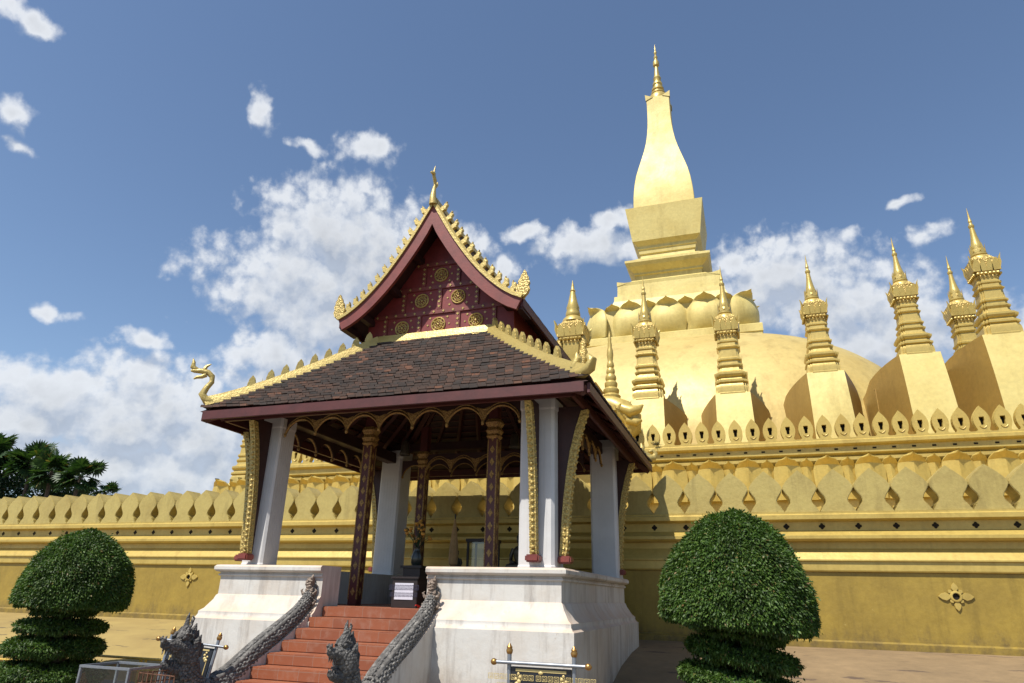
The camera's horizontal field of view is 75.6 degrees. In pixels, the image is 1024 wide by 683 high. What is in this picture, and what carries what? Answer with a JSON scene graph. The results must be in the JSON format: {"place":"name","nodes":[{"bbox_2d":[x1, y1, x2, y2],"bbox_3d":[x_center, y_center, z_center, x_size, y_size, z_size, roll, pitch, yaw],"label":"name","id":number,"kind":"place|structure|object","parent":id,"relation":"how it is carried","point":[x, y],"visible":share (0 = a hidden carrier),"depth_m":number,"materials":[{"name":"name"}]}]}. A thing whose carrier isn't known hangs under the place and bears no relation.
{"place":"outdoors","nodes":[
{"label":"outdoors","id":0,"kind":"place"},
{"bbox_2d":[0,612,190,682],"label":"terrace slope","id":1,"kind":"structure","parent":0,"point":[131,637],"depth_m":14.52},
{"bbox_2d":[0,463,1023,655],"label":"boundary wall","id":2,"kind":"structure","parent":1,"relation":"on","point":[912,570],"depth_m":14.09,"materials":[{"name":"gold metal"}]},
{"bbox_2d":[102,679,134,682],"bbox_3d":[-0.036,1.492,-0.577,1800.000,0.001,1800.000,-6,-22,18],"label":"ground","id":3,"kind":"structure","parent":0,"point":[108,681],"depth_m":11.96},
{"bbox_2d":[0,433,18,465],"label":"sugar palm","id":4,"kind":"object","parent":3,"relation":"on","point":[7,443],"visible":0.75,"depth_m":87.76,"materials":[{"name":"green plant"}]},
{"bbox_2d":[0,460,45,498],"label":"leafy tree","id":5,"kind":"object","parent":3,"relation":"on","point":[8,485],"visible":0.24,"depth_m":88.45,"materials":[{"name":"green plant"}]},
{"bbox_2d":[1,439,59,496],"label":"sugar palm","id":6,"kind":"object","parent":3,"relation":"on","point":[20,461],"visible":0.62,"depth_m":84.57,"materials":[{"name":"green plant"}]},
{"bbox_2d":[25,448,72,496],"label":"sugar palm","id":7,"kind":"object","parent":3,"relation":"on","point":[41,464],"visible":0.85,"depth_m":82.19,"materials":[{"name":"green plant"}]},
{"bbox_2d":[13,476,91,497],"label":"leafy tree","id":8,"kind":"object","parent":3,"relation":"on","point":[62,493],"visible":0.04,"depth_m":84.71,"materials":[{"name":"green plant"}]},
{"bbox_2d":[0,527,136,682],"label":"topiary shrub","id":9,"kind":"object","parent":3,"relation":"on","point":[65,581],"visible":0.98,"depth_m":11.05,"materials":[{"name":"green plant"}]},
{"bbox_2d":[50,456,108,495],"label":"sugar palm","id":10,"kind":"object","parent":3,"relation":"on","point":[66,478],"visible":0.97,"depth_m":80.54,"materials":[{"name":"green plant"}]},
{"bbox_2d":[0,655,161,682],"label":"railing","id":11,"kind":"object","parent":3,"relation":"on","point":[141,659],"visible":0.16,"depth_m":11.95,"materials":[{"name":"grey metal"}]},
{"bbox_2d":[90,481,120,495],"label":"sugar palm","id":12,"kind":"object","parent":3,"relation":"on","point":[110,487],"visible":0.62,"depth_m":80.10,"materials":[{"name":"green plant"}]},
{"bbox_2d":[76,661,165,682],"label":"glass case","id":13,"kind":"object","parent":3,"relation":"on","point":[117,668],"visible":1,"depth_m":7.16,"materials":[{"name":"metal"}]},
{"bbox_2d":[137,669,174,682],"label":"wire cage","id":14,"kind":"object","parent":3,"relation":"on","point":[160,675],"visible":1,"depth_m":6.97,"materials":[{"name":"metal"}]},
{"bbox_2d":[156,627,228,682],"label":"sign stand","id":15,"kind":"object","parent":3,"relation":"on","point":[207,658],"visible":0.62,"depth_m":7.99,"materials":[{"name":"metal"}]},
{"bbox_2d":[159,574,317,682],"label":"naga balustrade","id":16,"kind":"object","parent":3,"relation":"on","point":[184,646],"visible":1,"depth_m":8.19,"materials":[{"name":"grey stone"}]},
{"bbox_2d":[326,576,440,682],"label":"naga balustrade","id":17,"kind":"object","parent":3,"relation":"on","point":[405,656],"visible":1,"depth_m":8.05,"materials":[{"name":"grey stone"}]},
{"bbox_2d":[190,166,657,682],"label":"entrance pavilion","id":18,"kind":"structure","parent":3,"relation":"on","point":[458,357],"depth_m":10.90,"materials":[{"name":"white paint"}]},
{"bbox_2d":[399,418,409,455],"bbox_3d":[-2.079,1.724,13.039,0.210,1.050,0.207,-6,-22,18],"label":"hanging bell","id":19,"kind":"object","parent":18,"relation":"hanging from","point":[404,451],"visible":0.98,"depth_m":12.85,"materials":[{"name":"brown metal"}]},
{"bbox_2d":[389,576,426,607],"bbox_3d":[-1.629,3.933,10.351,0.502,0.455,0.320,-6,-22,18],"label":"donation box","id":20,"kind":"object","parent":18,"relation":"on","point":[406,592],"visible":1,"depth_m":10.23,"materials":[{"name":"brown wood"}]},
{"bbox_2d":[400,565,427,599],"bbox_3d":[-1.674,4.204,11.340,0.400,0.660,0.400,-6,-22,18],"label":"flower stand","id":21,"kind":"object","parent":18,"relation":"on","point":[413,570],"visible":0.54,"depth_m":11.29,"materials":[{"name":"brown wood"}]},
{"bbox_2d":[404,520,431,564],"bbox_3d":[-1.656,3.520,11.582,0.477,0.790,0.462,-6,-22,18],"label":"flower vase","id":22,"kind":"object","parent":21,"relation":"on","point":[416,557],"visible":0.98,"depth_m":11.53,"materials":[{"name":"ceramic"}]},
{"bbox_2d":[449,514,457,566],"bbox_3d":[-1.176,4.351,13.202,0.200,1.750,0.190,-6,-22,18],"label":"folded parasol","id":23,"kind":"object","parent":18,"relation":"on","point":[453,554],"visible":0.87,"depth_m":13.21,"materials":[{"name":"brown fabric"}]},
{"bbox_2d":[509,413,519,448],"bbox_3d":[0.059,1.478,12.350,0.210,1.050,0.207,-6,-22,18],"label":"hanging bell","id":24,"kind":"object","parent":18,"relation":"hanging from","point":[514,441],"visible":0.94,"depth_m":12.16,"materials":[{"name":"brown metal"}]},
{"bbox_2d":[488,643,595,682],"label":"sign stand","id":25,"kind":"object","parent":3,"relation":"on","point":[517,674],"visible":1,"depth_m":5.60,"materials":[{"name":"metal"}]},
{"bbox_2d":[657,507,822,682],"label":"topiary shrub","id":26,"kind":"object","parent":3,"relation":"on","point":[736,589],"visible":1,"depth_m":8.27,"materials":[{"name":"green plant"}]},
{"bbox_2d":[0,0,1023,496],"label":"sky","id":27,"kind":"structure","parent":0,"point":[205,181],"materials":[{"name":"blue"}]},
{"bbox_2d":[613,640,1023,682],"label":"terrace paving","id":28,"kind":"structure","parent":0,"point":[650,661],"depth_m":10.69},
{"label":"middle terrace floor","id":29,"kind":"structure","parent":0,"visible":0},
{"bbox_2d":[513,280,643,508],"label":"gate tower","id":30,"kind":"structure","parent":29,"relation":"on","point":[573,333],"depth_m":22.63,"materials":[{"name":"gold metal"}]},
{"bbox_2d":[212,403,1023,512],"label":"terrace wall","id":31,"kind":"structure","parent":29,"relation":"on","point":[963,451],"depth_m":19.15,"materials":[{"name":"gold metal"}]},
{"bbox_2d":[228,379,262,485],"bbox_3d":[-10.550,4.981,28.229,2.288,6.582,3.714,-6,-22,18],"label":"stupa","id":32,"kind":"object","parent":31,"relation":"on","point":[239,469],"visible":0.15,"depth_m":26.78,"materials":[{"name":"gold metal"}]},
{"bbox_3d":[-0.096,4.947,13.023,2.800,0.560,0.600,-6,-22,18],"label":"altar table","id":33,"kind":"object","parent":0,"visible":0},
{"bbox_2d":[450,551,461,566],"bbox_3d":[-1.142,4.519,13.577,0.347,0.589,0.347,-6,-22,18],"label":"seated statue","id":34,"kind":"object","parent":33,"relation":"on","point":[459,563],"visible":0.14,"depth_m":13.52,"materials":[{"name":"black metal"}]},
{"bbox_2d":[466,538,500,566],"bbox_3d":[-0.586,4.396,13.410,0.580,0.717,0.520,-6,-22,18],"label":"glass display case","id":35,"kind":"object","parent":33,"relation":"on","point":[476,541],"visible":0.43,"depth_m":13.40,"materials":[{"name":"grey wood"}]},
{"bbox_2d":[505,534,518,566],"bbox_3d":[0.158,4.218,13.218,0.560,0.950,0.560,-6,-22,18],"label":"seated statue","id":36,"kind":"object","parent":33,"relation":"on","point":[515,553],"visible":0.27,"depth_m":13.13,"materials":[{"name":"black metal"}]},
{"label":"upper terrace floor","id":37,"kind":"structure","parent":0,"visible":0},
{"bbox_2d":[630,276,686,446],"bbox_3d":[5.433,1.266,25.733,2.600,7.480,4.220,-6,-22,18],"label":"stupa","id":38,"kind":"object","parent":37,"relation":"on","point":[660,412],"visible":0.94,"depth_m":24.12,"materials":[{"name":"gold metal"}]},
{"bbox_2d":[586,45,881,444],"bbox_3d":[9.526,-5.890,40.083,22.660,31.520,22.660,-6,-22,18],"label":"great stupa","id":39,"kind":"object","parent":37,"relation":"on","point":[672,265],"visible":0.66,"depth_m":34.22,"materials":[{"name":"gold metal"}]},
{"bbox_2d":[701,269,770,443],"bbox_3d":[8.204,0.983,24.826,2.600,7.480,4.220,-6,-22,18],"label":"stupa","id":40,"kind":"object","parent":37,"relation":"on","point":[737,401],"visible":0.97,"depth_m":23.16,"materials":[{"name":"gold metal"}]},
{"bbox_2d":[784,257,862,439],"bbox_3d":[11.042,0.694,23.897,2.600,7.480,4.220,-6,-22,18],"label":"stupa","id":41,"kind":"object","parent":37,"relation":"on","point":[824,386],"visible":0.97,"depth_m":22.29,"materials":[{"name":"gold metal"}]},
{"bbox_2d":[863,239,957,435],"bbox_3d":[13.742,0.326,23.087,2.678,7.704,4.347,-6,-22,18],"label":"stupa","id":42,"kind":"object","parent":37,"relation":"on","point":[909,379],"visible":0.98,"depth_m":21.51,"materials":[{"name":"gold metal"}]},
{"bbox_2d":[875,257,976,409],"bbox_3d":[15.191,0.561,23.970,4.473,7.929,2.756,-6,-22,18],"label":"stupa","id":43,"kind":"object","parent":37,"relation":"on","point":[959,316],"visible":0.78,"depth_m":23.82,"materials":[{"name":"gold metal"}]},
{"bbox_2d":[945,208,1023,431],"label":"stupa","id":44,"kind":"object","parent":37,"relation":"on","point":[985,369],"visible":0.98,"depth_m":20.83,"materials":[{"name":"gold metal"}]}
]}

